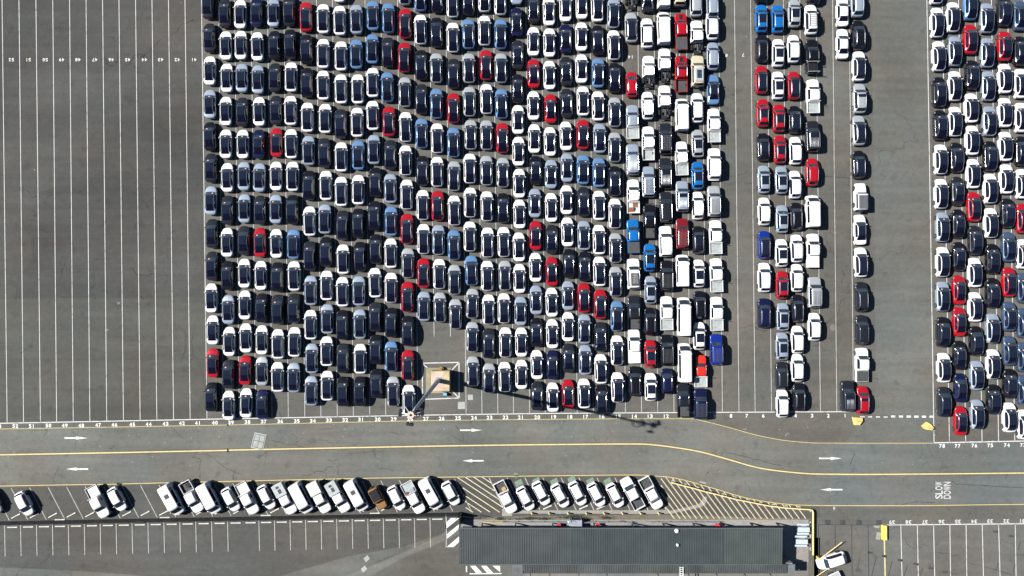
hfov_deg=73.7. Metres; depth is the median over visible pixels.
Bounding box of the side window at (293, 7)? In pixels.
[292,4,294,19]
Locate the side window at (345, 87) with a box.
[344,82,346,97]
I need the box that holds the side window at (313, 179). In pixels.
[312,179,313,194]
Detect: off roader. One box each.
[368,485,387,509]
[851,183,867,211]
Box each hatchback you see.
[0,499,4,511]
[14,490,35,515]
[107,485,128,510]
[221,486,241,510]
[257,483,276,508]
[387,484,405,509]
[441,480,460,504]
[516,485,534,510]
[532,480,549,504]
[550,482,568,507]
[568,480,586,505]
[586,481,604,506]
[605,482,623,507]
[625,72,637,97]
[660,368,672,393]
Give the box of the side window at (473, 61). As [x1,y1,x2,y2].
[473,61,474,76]
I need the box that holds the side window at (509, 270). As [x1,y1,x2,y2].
[509,270,510,284]
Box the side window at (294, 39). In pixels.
[293,37,295,52]
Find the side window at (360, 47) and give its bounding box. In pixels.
[360,47,361,62]
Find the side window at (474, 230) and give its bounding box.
[474,230,475,245]
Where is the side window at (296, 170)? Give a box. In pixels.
[296,170,297,185]
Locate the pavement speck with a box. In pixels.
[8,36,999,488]
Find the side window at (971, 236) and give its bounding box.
[970,234,973,249]
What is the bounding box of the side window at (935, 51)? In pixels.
[934,49,936,64]
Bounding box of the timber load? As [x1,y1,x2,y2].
[628,207,633,211]
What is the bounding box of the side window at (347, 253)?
[347,253,348,268]
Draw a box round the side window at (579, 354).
[579,354,580,369]
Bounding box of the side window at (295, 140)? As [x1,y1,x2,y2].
[294,137,296,152]
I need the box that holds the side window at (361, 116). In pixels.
[361,116,362,130]
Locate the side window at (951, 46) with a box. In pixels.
[950,44,952,59]
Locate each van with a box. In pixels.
[157,481,185,514]
[195,480,222,513]
[288,480,313,513]
[343,477,369,511]
[418,476,442,509]
[656,0,670,9]
[656,12,670,45]
[674,99,688,131]
[675,255,689,286]
[676,297,690,335]
[677,343,691,381]
[804,195,820,227]
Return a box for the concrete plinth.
[431,370,450,390]
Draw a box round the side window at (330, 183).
[329,179,331,194]
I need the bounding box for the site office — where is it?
[458,522,794,575]
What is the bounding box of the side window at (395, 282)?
[395,282,396,296]
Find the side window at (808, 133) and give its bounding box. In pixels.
[807,131,809,147]
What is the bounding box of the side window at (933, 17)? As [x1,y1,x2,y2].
[932,15,934,30]
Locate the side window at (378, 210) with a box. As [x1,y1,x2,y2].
[378,210,379,224]
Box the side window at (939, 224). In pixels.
[938,221,940,235]
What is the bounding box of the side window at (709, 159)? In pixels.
[709,159,710,175]
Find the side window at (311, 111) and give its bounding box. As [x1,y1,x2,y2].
[311,111,312,125]
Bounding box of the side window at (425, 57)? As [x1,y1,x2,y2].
[425,57,426,72]
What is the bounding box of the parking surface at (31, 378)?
[0,298,206,421]
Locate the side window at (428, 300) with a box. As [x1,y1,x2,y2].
[428,300,429,315]
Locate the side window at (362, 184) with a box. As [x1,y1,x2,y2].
[362,184,363,198]
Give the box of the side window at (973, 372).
[972,370,975,385]
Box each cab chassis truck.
[624,0,636,9]
[642,56,655,87]
[657,49,671,82]
[657,85,671,119]
[689,21,703,54]
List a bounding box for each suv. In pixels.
[624,13,637,42]
[628,366,641,395]
[640,18,653,48]
[641,92,653,119]
[643,244,656,271]
[643,307,656,335]
[643,340,656,367]
[644,276,656,303]
[644,373,656,400]
[689,0,701,17]
[690,93,703,122]
[690,130,703,157]
[690,162,704,189]
[691,192,703,219]
[691,226,704,253]
[691,259,705,287]
[692,291,706,318]
[692,322,705,349]
[705,0,717,16]
[705,13,719,40]
[706,43,719,70]
[754,0,766,3]
[754,5,768,33]
[754,35,768,62]
[754,66,768,93]
[755,99,769,126]
[755,133,769,160]
[756,165,770,193]
[756,263,771,291]
[756,298,771,327]
[757,198,770,225]
[757,231,771,258]
[770,5,784,33]
[770,39,784,67]
[770,72,784,99]
[771,104,785,132]
[772,136,786,163]
[773,166,787,193]
[774,205,788,232]
[774,239,788,266]
[774,271,788,298]
[774,332,788,359]
[774,362,788,389]
[775,303,789,330]
[775,390,789,417]
[786,0,801,27]
[786,35,800,63]
[786,72,800,99]
[786,106,801,133]
[787,137,801,164]
[787,171,801,198]
[788,203,802,230]
[789,234,803,262]
[789,264,803,291]
[789,294,804,322]
[789,326,804,353]
[790,354,803,381]
[791,383,805,410]
[802,5,817,35]
[804,158,819,185]
[805,0,819,5]
[806,313,821,340]
[815,550,846,569]
[849,0,863,17]
[850,21,865,50]
[850,51,866,81]
[850,116,865,145]
[850,151,865,178]
[851,84,866,113]
[852,247,867,276]
[853,282,868,311]
[853,315,869,344]
[854,386,869,413]
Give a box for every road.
[0,420,832,503]
[833,442,1023,503]
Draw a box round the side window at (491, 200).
[491,200,492,214]
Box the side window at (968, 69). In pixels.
[967,68,970,83]
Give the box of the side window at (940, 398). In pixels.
[939,396,942,411]
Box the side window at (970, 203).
[969,201,972,215]
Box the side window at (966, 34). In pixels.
[965,32,968,47]
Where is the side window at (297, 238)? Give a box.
[297,238,298,252]
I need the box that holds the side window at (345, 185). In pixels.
[345,185,346,200]
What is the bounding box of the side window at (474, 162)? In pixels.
[474,162,475,177]
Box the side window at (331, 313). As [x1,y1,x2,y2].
[331,313,332,328]
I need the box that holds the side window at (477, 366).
[477,366,478,380]
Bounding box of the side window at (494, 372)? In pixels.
[493,372,494,387]
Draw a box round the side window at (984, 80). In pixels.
[983,79,986,94]
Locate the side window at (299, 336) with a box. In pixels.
[298,336,299,351]
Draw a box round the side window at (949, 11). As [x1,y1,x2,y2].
[948,10,950,25]
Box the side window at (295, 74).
[294,70,296,85]
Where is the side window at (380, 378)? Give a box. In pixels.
[380,378,381,393]
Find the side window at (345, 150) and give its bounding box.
[345,150,346,165]
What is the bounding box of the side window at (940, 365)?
[939,362,941,377]
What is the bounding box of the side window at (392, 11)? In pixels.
[392,11,393,25]
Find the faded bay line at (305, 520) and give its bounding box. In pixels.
[4,478,665,553]
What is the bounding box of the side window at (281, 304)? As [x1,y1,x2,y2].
[281,304,282,318]
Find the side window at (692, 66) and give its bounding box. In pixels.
[692,66,693,82]
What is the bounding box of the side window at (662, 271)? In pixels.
[661,271,662,287]
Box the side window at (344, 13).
[343,13,344,28]
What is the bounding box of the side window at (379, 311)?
[379,311,380,326]
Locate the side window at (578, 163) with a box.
[577,163,578,178]
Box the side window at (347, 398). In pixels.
[346,386,348,400]
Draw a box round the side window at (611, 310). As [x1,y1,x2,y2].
[611,310,612,325]
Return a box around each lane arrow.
[64,437,83,439]
[69,467,87,470]
[460,429,479,431]
[464,459,483,461]
[819,457,840,459]
[821,488,842,490]
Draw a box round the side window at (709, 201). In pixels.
[708,196,710,212]
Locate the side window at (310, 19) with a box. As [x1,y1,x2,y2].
[309,10,311,25]
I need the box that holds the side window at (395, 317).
[395,317,396,331]
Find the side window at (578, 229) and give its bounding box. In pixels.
[578,229,579,244]
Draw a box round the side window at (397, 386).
[397,386,398,401]
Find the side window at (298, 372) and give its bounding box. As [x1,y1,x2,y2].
[297,372,298,387]
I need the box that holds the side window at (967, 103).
[966,101,969,116]
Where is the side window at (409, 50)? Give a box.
[408,50,409,65]
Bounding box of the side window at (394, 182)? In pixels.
[394,182,395,197]
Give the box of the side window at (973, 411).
[972,409,975,424]
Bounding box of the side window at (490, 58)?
[490,58,491,73]
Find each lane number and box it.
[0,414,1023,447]
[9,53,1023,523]
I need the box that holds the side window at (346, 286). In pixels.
[346,286,347,300]
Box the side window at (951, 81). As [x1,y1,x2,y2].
[950,79,952,94]
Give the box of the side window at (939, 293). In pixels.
[938,290,940,305]
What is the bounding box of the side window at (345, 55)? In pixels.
[344,49,346,64]
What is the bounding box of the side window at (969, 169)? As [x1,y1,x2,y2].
[968,167,971,182]
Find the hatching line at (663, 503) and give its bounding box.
[457,477,805,518]
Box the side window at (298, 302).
[297,302,298,317]
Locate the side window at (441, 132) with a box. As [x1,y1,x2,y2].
[441,132,442,146]
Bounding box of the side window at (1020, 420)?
[1019,419,1022,434]
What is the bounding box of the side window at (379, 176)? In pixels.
[379,176,380,190]
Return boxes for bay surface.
[0,476,819,520]
[0,512,458,575]
[814,522,1023,575]
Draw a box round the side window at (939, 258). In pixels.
[938,256,940,270]
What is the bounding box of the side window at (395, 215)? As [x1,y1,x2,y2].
[395,215,396,229]
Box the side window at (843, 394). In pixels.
[842,392,845,408]
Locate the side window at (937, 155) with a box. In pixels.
[936,153,938,167]
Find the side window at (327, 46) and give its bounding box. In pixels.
[327,46,328,61]
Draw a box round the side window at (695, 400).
[695,400,696,416]
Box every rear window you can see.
[272,283,280,289]
[272,384,281,389]
[273,316,281,321]
[273,351,281,356]
[284,15,292,22]
[285,48,293,55]
[286,82,294,88]
[286,116,294,122]
[286,149,294,155]
[287,215,295,221]
[288,182,296,188]
[288,250,296,256]
[289,282,297,288]
[289,315,297,320]
[289,349,297,354]
[289,385,296,390]
[301,21,309,28]
[301,54,309,60]
[302,87,310,94]
[302,122,310,129]
[304,156,312,162]
[304,191,312,197]
[305,227,313,233]
[305,262,313,268]
[306,297,314,302]
[306,332,314,337]
[306,398,314,403]
[307,365,315,370]
[318,23,326,30]
[318,58,326,65]
[318,90,326,96]
[319,158,327,164]
[320,124,328,130]
[320,225,328,231]
[321,191,329,197]
[321,258,329,263]
[322,292,330,297]
[322,325,330,331]
[322,358,330,363]
[322,393,330,398]
[335,25,343,31]
[336,61,344,67]
[336,94,344,100]
[336,129,344,135]
[336,162,344,168]
[336,197,344,203]
[337,332,345,337]
[338,231,345,237]
[338,265,346,271]
[338,298,346,304]
[338,365,346,370]
[338,399,346,404]
[352,24,360,30]
[352,59,359,65]
[352,127,360,134]
[353,94,361,100]
[353,195,361,201]
[354,160,361,166]
[354,229,361,235]
[354,297,362,303]
[355,263,363,268]
[355,331,363,336]
[355,399,363,404]
[356,366,363,371]
[368,20,376,26]
[368,53,375,60]
[368,87,376,94]
[368,121,376,127]
[369,155,377,161]
[370,222,377,227]
[371,188,378,194]
[371,255,379,261]
[371,289,379,295]
[371,324,379,329]
[371,356,379,362]
[372,391,380,396]
[383,57,391,65]
[383,92,391,100]
[384,22,391,31]
[384,127,392,133]
[386,160,393,166]
[386,194,394,200]
[386,259,394,265]
[387,227,394,233]
[387,294,394,301]
[387,329,394,334]
[387,363,395,370]
[389,399,396,405]
[400,62,407,70]
[400,97,408,105]
[401,28,408,36]
[401,132,409,140]
[401,166,409,173]
[402,200,410,208]
[402,235,410,242]
[403,269,411,276]
[403,303,410,310]
[403,338,411,344]
[403,372,411,379]
[416,0,424,9]
[416,34,424,42]
[417,69,425,77]
[417,104,425,112]
[417,138,425,146]
[418,176,426,184]
[419,211,426,218]
[419,245,427,252]
[419,279,427,285]
[419,313,427,318]
[432,36,440,45]
[432,72,440,81]
[432,108,440,116]
[433,1,440,10]
[433,143,441,151]
[433,177,440,185]
[433,211,441,219]
[434,246,442,253]
[435,280,443,287]
[436,314,443,321]
[449,6,456,15]
[449,42,456,50]
[449,78,457,86]
[449,113,457,121]
[449,147,457,155]
[449,181,457,189]
[450,216,458,224]
[450,251,457,258]
[450,286,458,293]
[451,320,459,327]
[464,4,472,13]
[464,38,472,47]
[465,72,472,81]
[465,106,473,114]
[466,140,474,148]
[466,174,473,181]
[466,208,473,216]
[466,242,473,250]
[468,277,475,284]
[468,310,475,317]
[468,344,476,350]
[469,378,476,385]
[480,1,488,10]
[480,35,488,43]
[482,69,489,78]
[482,104,490,112]
[482,140,490,148]
[482,176,490,183]
[483,212,490,219]
[483,248,491,256]
[483,282,491,289]
[485,316,492,323]
[485,350,492,357]
[485,385,492,392]
[496,4,504,13]
[497,38,504,47]
[497,72,504,81]
[497,109,505,117]
[498,143,506,151]
[499,178,506,185]
[499,214,506,221]
[500,248,507,255]
[500,315,507,322]
[501,282,508,289]
[501,349,509,356]
[501,384,508,390]
[579,106,587,112]
[579,140,586,146]
[579,175,587,181]
[580,207,587,213]
[580,242,588,247]
[580,273,588,278]
[580,304,588,310]
[580,336,588,341]
[580,401,588,406]
[581,367,589,372]
[594,11,601,18]
[594,44,601,51]
[594,78,602,84]
[594,111,602,117]
[595,178,603,184]
[595,211,603,217]
[595,246,603,251]
[596,144,603,150]
[596,278,603,283]
[596,311,604,316]
[597,344,604,349]
[597,376,605,381]
[598,407,605,412]
[609,17,617,26]
[610,49,618,58]
[610,82,618,90]
[611,117,618,125]
[611,152,618,160]
[611,186,618,194]
[611,219,619,227]
[612,254,619,261]
[612,288,619,295]
[613,322,621,329]
[613,357,621,364]
[614,394,621,401]
[934,27,943,35]
[936,60,945,69]
[937,97,945,105]
[937,130,946,138]
[938,165,947,172]
[938,199,947,207]
[940,233,948,240]
[940,268,949,275]
[940,303,949,310]
[940,339,949,345]
[941,375,950,380]
[942,409,950,416]
[950,21,959,30]
[952,55,961,64]
[952,91,961,99]
[952,126,961,134]
[954,163,963,170]
[967,9,976,18]
[967,44,976,50]
[969,80,978,86]
[969,113,978,119]
[969,146,978,152]
[970,179,979,185]
[971,212,980,218]
[972,279,981,284]
[972,314,981,319]
[973,246,982,252]
[974,348,982,353]
[974,383,983,388]
[974,422,983,428]
[984,22,993,31]
[984,57,993,65]
[985,91,994,99]
[987,126,996,134]
[987,161,997,169]
[988,194,997,202]
[988,229,997,236]
[990,265,999,272]
[990,299,999,306]
[990,335,999,342]
[990,371,999,378]
[991,407,1000,413]
[1002,15,1011,24]
[1002,51,1011,57]
[1002,83,1011,90]
[1002,118,1011,124]
[1003,152,1012,158]
[1004,185,1013,190]
[1005,219,1014,225]
[1006,253,1015,259]
[1006,288,1016,294]
[1007,323,1016,328]
[1007,358,1016,363]
[1007,391,1016,396]
[1007,425,1016,430]
[1017,20,1023,26]
[1018,55,1023,62]
[1018,88,1023,95]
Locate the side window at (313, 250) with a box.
[313,250,314,264]
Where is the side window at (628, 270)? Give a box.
[628,270,629,285]
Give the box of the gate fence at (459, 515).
[458,512,480,525]
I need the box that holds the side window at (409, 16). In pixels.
[409,16,410,31]
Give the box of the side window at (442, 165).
[441,165,442,180]
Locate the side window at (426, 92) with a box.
[425,92,426,107]
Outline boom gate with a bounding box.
[816,542,841,559]
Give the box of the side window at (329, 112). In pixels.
[329,112,330,127]
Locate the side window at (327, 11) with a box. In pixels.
[327,11,328,26]
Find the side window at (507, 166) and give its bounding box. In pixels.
[507,166,508,181]
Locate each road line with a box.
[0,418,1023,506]
[0,418,1023,575]
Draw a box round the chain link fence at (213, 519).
[0,512,457,525]
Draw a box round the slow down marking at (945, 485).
[935,482,950,498]
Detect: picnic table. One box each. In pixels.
[795,536,807,546]
[797,524,809,534]
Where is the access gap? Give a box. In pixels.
[846,0,933,441]
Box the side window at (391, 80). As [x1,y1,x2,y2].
[391,80,392,95]
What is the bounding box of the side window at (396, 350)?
[395,350,396,365]
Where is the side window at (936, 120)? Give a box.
[935,118,938,133]
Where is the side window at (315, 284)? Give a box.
[314,284,315,299]
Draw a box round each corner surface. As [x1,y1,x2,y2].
[0,568,137,575]
[374,535,468,575]
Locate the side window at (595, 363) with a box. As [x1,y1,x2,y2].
[595,363,596,378]
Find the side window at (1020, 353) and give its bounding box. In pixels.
[1019,352,1022,366]
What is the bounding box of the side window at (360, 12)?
[360,12,361,27]
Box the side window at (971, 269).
[970,267,973,281]
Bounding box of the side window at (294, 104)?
[294,104,295,118]
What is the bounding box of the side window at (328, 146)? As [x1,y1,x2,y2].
[328,146,329,161]
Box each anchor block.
[852,417,862,424]
[921,422,933,429]
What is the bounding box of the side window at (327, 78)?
[327,78,328,93]
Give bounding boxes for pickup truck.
[85,484,111,517]
[178,479,204,512]
[234,480,260,514]
[271,481,297,514]
[306,479,331,512]
[324,479,350,512]
[400,480,425,513]
[493,479,516,513]
[620,476,644,510]
[625,105,638,138]
[626,179,639,212]
[626,219,639,252]
[627,296,639,329]
[627,330,640,362]
[638,475,662,509]
[641,127,654,160]
[642,203,655,238]
[659,296,673,329]
[673,13,687,50]
[674,56,687,92]
[674,142,688,175]
[676,382,689,417]
[694,355,706,386]
[706,109,720,142]
[708,220,722,253]
[709,258,723,291]
[709,297,723,330]
[804,38,819,73]
[804,79,820,112]
[805,234,819,267]
[825,571,840,575]
[853,348,869,381]
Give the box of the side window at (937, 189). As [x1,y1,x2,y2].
[936,187,939,202]
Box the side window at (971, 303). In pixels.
[970,301,973,316]
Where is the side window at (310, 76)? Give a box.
[310,76,311,90]
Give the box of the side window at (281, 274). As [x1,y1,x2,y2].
[280,271,282,286]
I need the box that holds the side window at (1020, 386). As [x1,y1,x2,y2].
[1019,385,1022,399]
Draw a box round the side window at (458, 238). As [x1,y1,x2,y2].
[458,238,459,253]
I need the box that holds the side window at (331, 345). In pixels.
[330,345,331,360]
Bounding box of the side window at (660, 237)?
[660,237,661,253]
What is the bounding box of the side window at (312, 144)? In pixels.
[312,144,313,159]
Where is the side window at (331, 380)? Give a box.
[331,380,332,395]
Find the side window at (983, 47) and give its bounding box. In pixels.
[982,45,985,60]
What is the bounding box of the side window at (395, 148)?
[394,148,395,163]
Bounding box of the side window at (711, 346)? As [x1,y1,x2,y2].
[711,346,712,361]
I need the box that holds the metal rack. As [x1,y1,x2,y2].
[571,517,581,527]
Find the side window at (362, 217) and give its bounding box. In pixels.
[362,217,363,232]
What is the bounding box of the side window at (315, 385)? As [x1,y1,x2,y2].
[315,385,316,400]
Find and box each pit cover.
[251,432,266,449]
[458,402,464,408]
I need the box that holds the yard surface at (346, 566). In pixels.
[282,538,819,575]
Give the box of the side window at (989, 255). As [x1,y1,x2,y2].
[988,253,990,267]
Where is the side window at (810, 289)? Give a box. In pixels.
[809,288,811,304]
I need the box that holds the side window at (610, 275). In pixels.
[610,275,611,290]
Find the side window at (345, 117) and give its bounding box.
[344,117,345,132]
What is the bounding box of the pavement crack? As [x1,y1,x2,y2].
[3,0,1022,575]
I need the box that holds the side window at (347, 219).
[346,219,347,234]
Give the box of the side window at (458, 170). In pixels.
[458,170,459,184]
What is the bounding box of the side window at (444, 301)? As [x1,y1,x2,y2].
[444,301,445,316]
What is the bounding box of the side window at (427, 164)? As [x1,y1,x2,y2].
[426,164,427,179]
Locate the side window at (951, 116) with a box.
[950,115,953,129]
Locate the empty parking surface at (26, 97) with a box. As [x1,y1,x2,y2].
[0,0,203,297]
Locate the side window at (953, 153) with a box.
[952,151,954,165]
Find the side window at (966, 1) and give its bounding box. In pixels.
[965,0,968,12]
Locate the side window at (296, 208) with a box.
[295,203,297,218]
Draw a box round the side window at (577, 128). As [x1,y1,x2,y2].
[577,128,578,143]
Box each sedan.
[202,0,215,19]
[202,23,216,52]
[202,90,217,118]
[202,122,217,150]
[203,56,217,85]
[203,153,218,182]
[203,186,218,214]
[204,219,219,247]
[204,251,219,280]
[204,283,218,312]
[204,382,218,410]
[205,315,220,344]
[205,348,220,377]
[217,0,232,27]
[218,97,233,125]
[218,129,233,158]
[219,31,233,60]
[219,64,234,92]
[220,163,234,191]
[220,196,234,224]
[220,228,234,256]
[220,261,234,289]
[221,295,235,323]
[221,360,235,388]
[222,327,236,355]
[223,391,236,419]
[233,0,247,28]
[233,31,248,59]
[234,64,249,92]
[235,98,249,126]
[235,130,250,158]
[236,162,251,190]
[236,226,251,254]
[237,194,251,222]
[237,259,251,287]
[237,290,252,319]
[238,323,253,352]
[238,356,252,384]
[239,388,253,416]
[249,0,263,27]
[250,32,264,61]
[251,130,265,158]
[252,65,265,93]
[252,97,266,126]
[252,163,266,191]
[252,228,267,256]
[253,261,268,289]
[254,196,267,224]
[254,293,268,322]
[254,325,269,354]
[254,356,269,385]
[255,389,269,418]
[266,0,280,27]
[267,31,281,59]
[267,63,281,92]
[268,96,282,124]
[269,128,283,156]
[269,162,283,190]
[269,229,283,257]
[270,195,282,223]
[510,8,522,36]
[511,0,521,5]
[511,40,523,69]
[511,74,523,103]
[511,105,524,134]
[512,137,524,165]
[512,232,525,261]
[513,169,525,197]
[513,200,525,228]
[513,264,525,292]
[514,296,526,325]
[515,327,527,356]
[515,360,527,388]
[527,0,539,23]
[527,27,539,56]
[527,59,539,88]
[527,91,539,120]
[528,124,540,152]
[528,189,541,217]
[529,156,541,184]
[529,221,541,249]
[529,253,541,281]
[529,285,541,314]
[530,318,542,346]
[530,350,542,378]
[530,381,543,409]
[542,0,555,26]
[543,28,555,57]
[543,61,555,89]
[543,127,556,155]
[544,94,556,123]
[544,160,557,188]
[544,193,557,221]
[545,225,557,253]
[545,257,558,285]
[545,288,558,316]
[545,350,558,379]
[546,319,558,347]
[546,382,559,411]
[559,0,571,22]
[559,24,571,53]
[559,57,572,85]
[559,122,572,150]
[560,89,572,117]
[560,153,573,181]
[560,185,572,214]
[561,217,573,246]
[561,281,574,309]
[561,379,574,408]
[562,249,575,277]
[562,312,574,340]
[562,344,574,372]
[575,22,587,51]
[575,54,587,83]
[576,0,587,19]
[641,0,652,12]
[706,75,719,104]
[834,0,849,26]
[834,29,849,59]
[852,215,866,244]
[949,177,965,205]
[950,209,966,237]
[950,242,966,270]
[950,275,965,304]
[950,307,966,335]
[951,341,967,369]
[952,373,968,401]
[952,406,968,434]
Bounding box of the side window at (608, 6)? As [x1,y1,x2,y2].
[608,6,609,20]
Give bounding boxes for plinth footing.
[426,368,450,392]
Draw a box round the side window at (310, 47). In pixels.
[309,42,311,57]
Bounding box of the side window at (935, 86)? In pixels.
[934,85,937,100]
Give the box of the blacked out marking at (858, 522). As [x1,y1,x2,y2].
[818,520,1020,575]
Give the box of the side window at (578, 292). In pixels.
[578,292,579,307]
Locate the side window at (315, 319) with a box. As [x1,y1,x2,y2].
[314,319,315,334]
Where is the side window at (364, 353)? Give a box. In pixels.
[364,353,365,368]
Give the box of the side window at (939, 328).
[938,326,941,341]
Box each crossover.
[270,262,284,291]
[270,295,285,323]
[270,362,285,391]
[272,329,285,358]
[282,0,296,26]
[283,29,297,59]
[283,96,298,125]
[284,62,298,91]
[284,129,298,158]
[285,162,299,190]
[286,195,299,223]
[286,229,300,258]
[286,293,300,322]
[286,363,300,391]
[287,261,301,290]
[287,327,301,356]
[298,2,313,32]
[299,35,313,64]
[299,68,313,97]
[300,103,314,132]
[301,136,315,165]
[301,171,315,199]
[302,206,317,235]
[302,241,316,270]
[303,275,317,304]
[303,310,317,339]
[304,343,318,372]
[304,376,318,405]
[316,4,330,33]
[316,39,330,68]
[316,71,330,100]
[317,138,331,167]
[317,204,331,233]
[318,104,332,133]
[318,237,332,266]
[319,171,333,199]
[319,271,333,299]
[319,336,333,365]
[320,304,334,333]
[320,371,334,400]
[332,6,346,35]
[333,109,347,138]
[334,0,345,2]
[334,41,347,71]
[334,74,348,103]
[334,142,348,171]
[334,177,348,205]
[335,210,349,239]
[335,277,349,306]
[335,310,348,339]
[335,343,349,372]
[335,376,349,405]
[337,244,350,273]
[349,5,363,34]
[349,39,363,69]
[350,108,363,137]
[351,74,364,103]
[351,140,365,169]
[351,175,365,204]
[351,208,365,237]
[351,276,365,305]
[352,242,366,271]
[352,376,366,405]
[353,344,367,373]
[354,309,366,338]
[365,1,379,30]
[365,34,378,63]
[365,68,379,97]
[365,101,379,130]
[367,135,380,164]
[367,201,380,230]
[368,168,381,196]
[368,234,382,263]
[368,268,381,297]
[368,302,382,331]
[368,335,382,363]
[369,368,383,397]
[380,72,393,102]
[381,3,394,33]
[381,38,394,67]
[382,107,395,136]
[383,140,396,169]
[383,174,396,202]
[384,206,397,235]
[384,273,397,302]
[384,308,397,336]
[384,341,397,370]
[385,238,397,267]
[386,376,399,405]
[397,43,410,72]
[398,9,411,38]
[398,77,411,107]
[398,112,412,141]
[398,145,412,175]
[399,0,411,5]
[400,180,413,209]
[400,214,413,243]
[400,282,413,311]
[401,248,414,277]
[401,316,414,345]
[401,350,414,379]
[402,385,415,414]
[413,15,427,44]
[414,0,426,11]
[414,50,427,79]
[414,84,427,114]
[414,118,427,148]
[415,156,428,185]
[416,190,429,219]
[416,224,429,253]
[416,258,429,287]
[417,291,430,320]
[429,18,442,47]
[429,53,442,83]
[429,89,442,118]
[430,123,443,153]
[430,157,443,186]
[431,0,443,12]
[431,191,443,220]
[431,225,444,254]
[432,259,445,288]
[434,292,446,321]
[446,23,459,52]
[446,59,459,88]
[446,93,459,122]
[446,127,459,157]
[447,0,458,17]
[447,161,460,190]
[447,230,460,259]
[447,265,460,294]
[448,196,460,225]
[448,299,461,328]
[461,19,474,49]
[462,0,474,15]
[462,53,475,83]
[462,87,475,116]
[463,154,476,183]
[463,188,476,217]
[464,120,477,149]
[464,222,476,251]
[464,255,477,285]
[465,322,478,351]
[466,288,478,318]
[466,356,478,385]
[477,16,490,45]
[478,0,490,12]
[479,50,492,80]
[479,84,492,114]
[479,120,492,149]
[479,156,492,185]
[480,191,493,220]
[480,261,493,290]
[481,227,493,257]
[482,294,494,324]
[482,328,494,357]
[482,363,495,392]
[494,0,506,15]
[494,19,507,49]
[494,53,507,83]
[494,89,507,118]
[495,123,508,152]
[496,158,509,187]
[496,193,509,222]
[497,227,510,256]
[498,260,511,290]
[498,293,510,322]
[499,327,511,356]
[499,362,511,391]
[576,86,589,115]
[576,120,589,149]
[576,155,589,184]
[576,187,589,216]
[577,221,589,249]
[577,283,590,312]
[577,378,590,407]
[578,252,590,280]
[578,314,590,343]
[578,345,591,374]
[591,0,603,22]
[591,25,604,55]
[591,58,604,87]
[591,91,604,120]
[592,158,605,186]
[592,191,605,219]
[592,225,605,254]
[593,124,606,152]
[593,257,605,285]
[593,290,606,318]
[594,322,606,351]
[594,354,607,383]
[594,384,607,413]
[607,0,620,28]
[607,30,620,60]
[608,63,621,92]
[608,97,621,126]
[608,132,621,161]
[608,166,621,195]
[608,199,621,228]
[609,233,622,262]
[609,266,621,296]
[610,301,623,330]
[610,335,623,365]
[611,372,624,401]
[927,0,942,4]
[928,8,944,37]
[929,41,946,71]
[930,77,946,106]
[931,110,947,139]
[932,144,948,174]
[932,179,948,208]
[933,212,950,241]
[933,281,950,311]
[934,247,950,276]
[934,317,950,346]
[935,353,951,382]
[935,387,951,416]
[944,2,960,32]
[945,36,962,66]
[945,71,962,101]
[946,107,962,136]
[947,142,964,172]
[961,0,977,20]
[961,25,977,54]
[962,93,978,122]
[963,60,979,89]
[963,126,979,154]
[964,159,980,188]
[964,192,981,221]
[966,225,982,254]
[966,258,982,286]
[966,292,982,321]
[967,326,983,355]
[967,361,984,389]
[968,399,984,428]
[977,3,994,33]
[978,38,994,67]
[979,71,995,100]
[980,106,996,135]
[981,141,997,170]
[981,174,998,203]
[981,208,998,237]
[983,244,1000,273]
[983,278,1000,307]
[983,313,1000,343]
[984,349,1000,378]
[984,384,1001,413]
[995,0,1012,26]
[995,31,1012,61]
[995,64,1012,93]
[995,98,1012,127]
[996,132,1013,161]
[997,164,1014,193]
[998,198,1015,227]
[999,232,1016,261]
[999,267,1016,296]
[1000,302,1017,330]
[1000,336,1017,365]
[1000,369,1017,398]
[1000,402,1017,431]
[1010,1,1023,30]
[1011,36,1023,65]
[1011,69,1023,98]
[1012,103,1023,132]
[1012,136,1023,165]
[1013,169,1023,198]
[1013,204,1023,232]
[1014,239,1023,268]
[1014,273,1023,302]
[1014,308,1023,337]
[1014,342,1023,371]
[1015,375,1023,404]
[1015,409,1023,438]
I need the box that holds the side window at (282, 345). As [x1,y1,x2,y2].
[281,338,283,353]
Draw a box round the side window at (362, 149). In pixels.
[362,149,363,163]
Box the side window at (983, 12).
[982,11,985,26]
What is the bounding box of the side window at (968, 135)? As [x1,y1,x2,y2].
[967,134,970,149]
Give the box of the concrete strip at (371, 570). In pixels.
[347,529,458,575]
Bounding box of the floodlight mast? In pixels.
[398,377,440,425]
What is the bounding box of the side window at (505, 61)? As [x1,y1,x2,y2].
[505,61,506,76]
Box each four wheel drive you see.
[625,144,638,175]
[626,258,640,289]
[641,166,655,197]
[658,123,671,154]
[658,158,671,188]
[658,192,672,222]
[658,226,672,256]
[659,260,673,290]
[659,334,673,365]
[672,0,685,7]
[675,181,688,211]
[675,218,689,248]
[690,56,704,88]
[693,388,707,419]
[706,148,721,180]
[706,186,720,216]
[708,334,723,364]
[804,121,819,152]
[806,277,821,307]
[839,380,855,411]
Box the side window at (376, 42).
[376,42,377,57]
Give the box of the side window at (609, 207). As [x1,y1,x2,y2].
[609,207,610,222]
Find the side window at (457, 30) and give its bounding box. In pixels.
[457,30,458,45]
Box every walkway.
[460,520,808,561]
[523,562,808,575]
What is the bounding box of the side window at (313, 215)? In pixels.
[313,215,314,229]
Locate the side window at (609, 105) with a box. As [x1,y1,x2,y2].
[609,105,610,120]
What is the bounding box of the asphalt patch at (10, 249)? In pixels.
[0,143,58,297]
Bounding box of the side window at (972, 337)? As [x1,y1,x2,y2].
[971,335,974,350]
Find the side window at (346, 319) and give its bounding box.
[346,319,347,334]
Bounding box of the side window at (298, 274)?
[297,270,299,285]
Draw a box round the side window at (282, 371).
[281,371,282,386]

